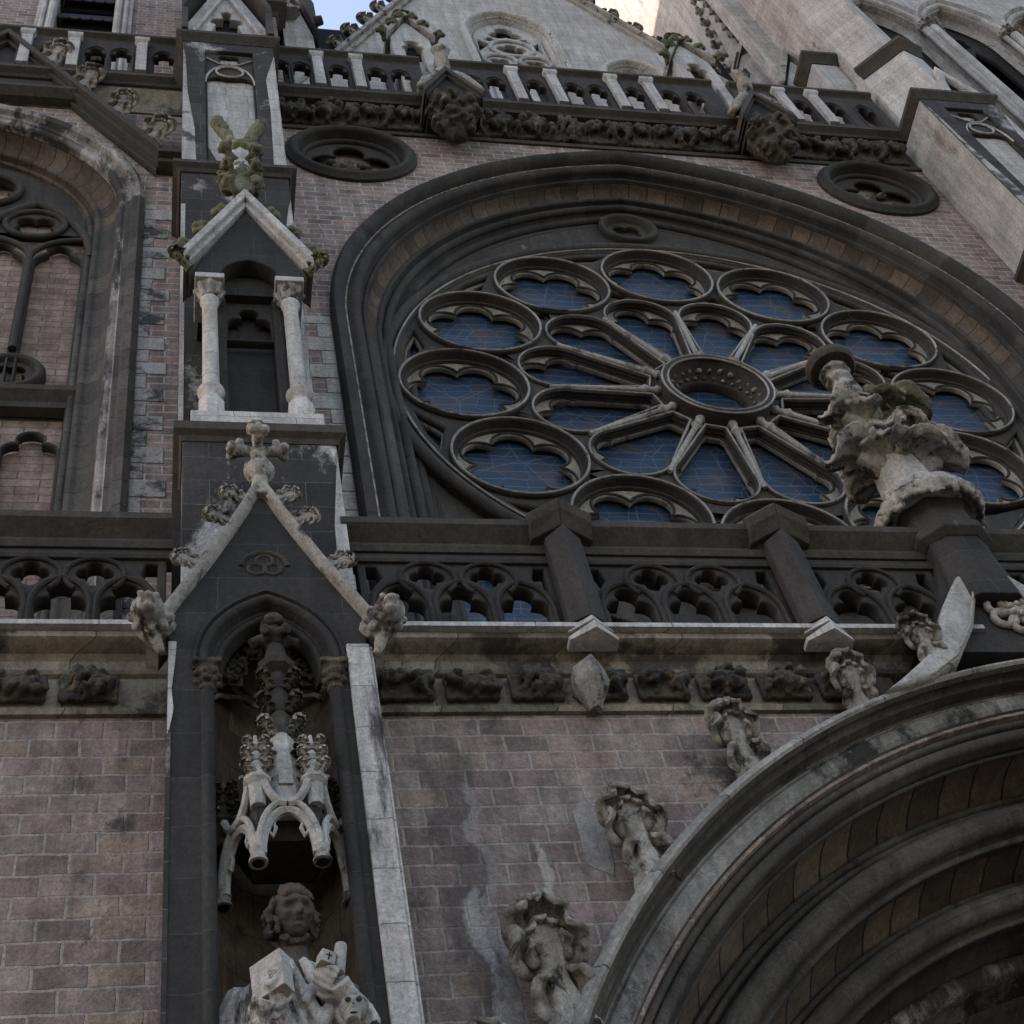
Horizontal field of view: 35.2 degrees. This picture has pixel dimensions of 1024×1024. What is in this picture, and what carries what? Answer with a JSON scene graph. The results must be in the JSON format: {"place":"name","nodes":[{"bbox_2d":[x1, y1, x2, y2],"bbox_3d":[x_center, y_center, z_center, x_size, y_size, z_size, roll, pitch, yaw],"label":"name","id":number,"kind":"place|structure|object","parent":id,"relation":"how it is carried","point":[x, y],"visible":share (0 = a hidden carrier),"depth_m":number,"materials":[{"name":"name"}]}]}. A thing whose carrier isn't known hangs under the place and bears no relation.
{"place":"outdoors","nodes":[
{"label":"outdoors","id":0,"kind":"place"},
{"bbox_2d":[312,0,388,29],"label":"sky","id":1,"kind":"structure","parent":0,"point":[334,13],"materials":[{"name":"blue"}]},
{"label":"pavement","id":2,"kind":"structure","parent":0,"visible":0},
{"bbox_2d":[127,0,424,1023],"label":"buttress","id":3,"kind":"structure","parent":2,"relation":"on","point":[259,530],"depth_m":12.17,"materials":[{"name":"black stone"}]},
{"bbox_2d":[216,612,349,914],"bbox_3d":[-1.548,1.548,10.760,0.978,2.605,0.694,1,-55,-12],"label":"niche canopy","id":4,"kind":"object","parent":3,"relation":"attached to","point":[285,826],"visible":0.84,"depth_m":10.13,"materials":[{"name":"stone"}]},
{"bbox_2d":[219,883,380,1023],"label":"statue","id":5,"kind":"object","parent":3,"relation":"attached to","point":[291,982],"visible":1,"depth_m":8.86,"materials":[{"name":"stone"}]},
{"bbox_2d":[0,85,1023,1023],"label":"church wall","id":6,"kind":"structure","parent":2,"relation":"on","point":[512,757],"depth_m":12.40,"materials":[{"name":"brick"}]},
{"bbox_2d":[0,104,144,619],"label":"bricked window","id":7,"kind":"structure","parent":6,"relation":"attached to","point":[72,199],"depth_m":20.03,"materials":[{"name":"stone"}]},
{"bbox_2d":[0,510,172,630],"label":"gallery balustrade","id":8,"kind":"object","parent":6,"relation":"on","point":[68,554],"visible":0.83,"depth_m":12.68,"materials":[{"name":"stone"}]},
{"bbox_2d":[0,23,180,90],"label":"parapet","id":9,"kind":"structure","parent":6,"relation":"on","point":[143,55],"depth_m":25.93,"materials":[{"name":"stone"}]},
{"bbox_2d":[0,28,181,176],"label":"gable hood","id":10,"kind":"object","parent":6,"relation":"attached to","point":[142,147],"visible":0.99,"depth_m":24.20,"materials":[{"name":"stone"}]},
{"bbox_2d":[0,0,323,83],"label":"bell tower","id":11,"kind":"structure","parent":6,"relation":"on","point":[297,23],"depth_m":31.52,"materials":[{"name":"grey stone"}]},
{"bbox_2d":[278,45,422,108],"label":"parapet","id":12,"kind":"structure","parent":6,"relation":"on","point":[355,69],"depth_m":26.70,"materials":[{"name":"stone"}]},
{"bbox_2d":[285,125,416,182],"bbox_3d":[-2.446,-5.321,24.451,2.000,2.000,0.443,1,-55,-12],"label":"round window","id":13,"kind":"structure","parent":6,"relation":"attached to","point":[353,153],"depth_m":24.70,"materials":[{"name":"stone"}]},
{"bbox_2d":[375,9,445,91],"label":"pinnacle pier","id":14,"kind":"structure","parent":6,"relation":"on","point":[405,32],"depth_m":28.80,"materials":[{"name":"stone"}]},
{"bbox_2d":[417,43,483,144],"bbox_3d":[-1.010,-6.642,25.775,1.092,2.855,0.896,1,-55,-12],"label":"gargoyle","id":15,"kind":"object","parent":6,"relation":"on","point":[452,110],"visible":1,"depth_m":25.18,"materials":[{"name":"stone"}]},
{"bbox_2d":[295,0,733,110],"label":"nave gable","id":16,"kind":"structure","parent":6,"relation":"on","point":[583,34],"depth_m":34.09,"materials":[{"name":"stone"}]},
{"bbox_2d":[434,59,738,129],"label":"parapet","id":17,"kind":"structure","parent":6,"relation":"on","point":[515,83],"depth_m":27.55,"materials":[{"name":"stone"}]},
{"bbox_2d":[340,498,984,651],"bbox_3d":[1.225,0.549,13.418,5.220,1.797,0.446,1,-55,-12],"label":"gallery balustrade","id":18,"kind":"object","parent":6,"relation":"on","point":[811,578],"visible":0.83,"depth_m":13.48,"materials":[{"name":"stone"}]},
{"bbox_2d":[658,32,733,113],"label":"pinnacle pier","id":19,"kind":"structure","parent":6,"relation":"on","point":[683,56],"depth_m":29.86,"materials":[{"name":"stone"}]},
{"bbox_2d":[382,213,1023,623],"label":"rose window","id":20,"kind":"structure","parent":6,"relation":"attached to","point":[646,373],"depth_m":20.99,"materials":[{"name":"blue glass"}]},
{"bbox_2d":[727,68,799,165],"bbox_3d":[4.123,-6.535,26.867,1.081,2.855,0.909,1,-55,-12],"label":"gargoyle","id":21,"kind":"object","parent":6,"relation":"attached to","point":[767,130],"visible":1,"depth_m":26.29,"materials":[{"name":"stone"}]},
{"bbox_2d":[595,0,1023,131],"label":"bell tower","id":22,"kind":"structure","parent":6,"relation":"on","point":[887,54],"depth_m":35.46,"materials":[{"name":"grey stone"}]},
{"bbox_2d":[690,0,772,83],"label":"pinnacle","id":23,"kind":"object","parent":22,"relation":"attached to","point":[737,54],"visible":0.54,"depth_m":37.87,"materials":[{"name":"stone"}]},
{"bbox_2d":[725,81,905,145],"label":"parapet","id":24,"kind":"structure","parent":6,"relation":"on","point":[820,106],"depth_m":28.50,"materials":[{"name":"stone"}]},
{"bbox_2d":[817,160,939,216],"bbox_3d":[5.927,-5.152,26.224,2.000,2.000,0.443,1,-55,-12],"label":"round window","id":25,"kind":"structure","parent":6,"relation":"attached to","point":[879,188],"depth_m":26.50,"materials":[{"name":"stone"}]},
{"bbox_2d":[898,67,1023,284],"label":"buttress","id":26,"kind":"structure","parent":6,"relation":"attached to","point":[965,147],"depth_m":26.16,"materials":[{"name":"black stone"}]},
{"bbox_2d":[984,528,1023,584],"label":"gallery balustrade","id":27,"kind":"object","parent":6,"relation":"on","point":[1007,549],"visible":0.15,"depth_m":14.54,"materials":[{"name":"stone"}]},
{"bbox_2d":[467,497,1023,1023],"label":"portal","id":28,"kind":"object","parent":2,"relation":"on","point":[889,891],"visible":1,"depth_m":12.08,"materials":[{"name":"stone"}]},
{"bbox_2d":[805,344,986,526],"bbox_3d":[3.633,-0.721,15.977,1.457,3.197,1.073,1,-55,-12],"label":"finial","id":29,"kind":"object","parent":28,"relation":"on","point":[894,448],"visible":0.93,"depth_m":15.54,"materials":[{"name":"stone"}]}
]}

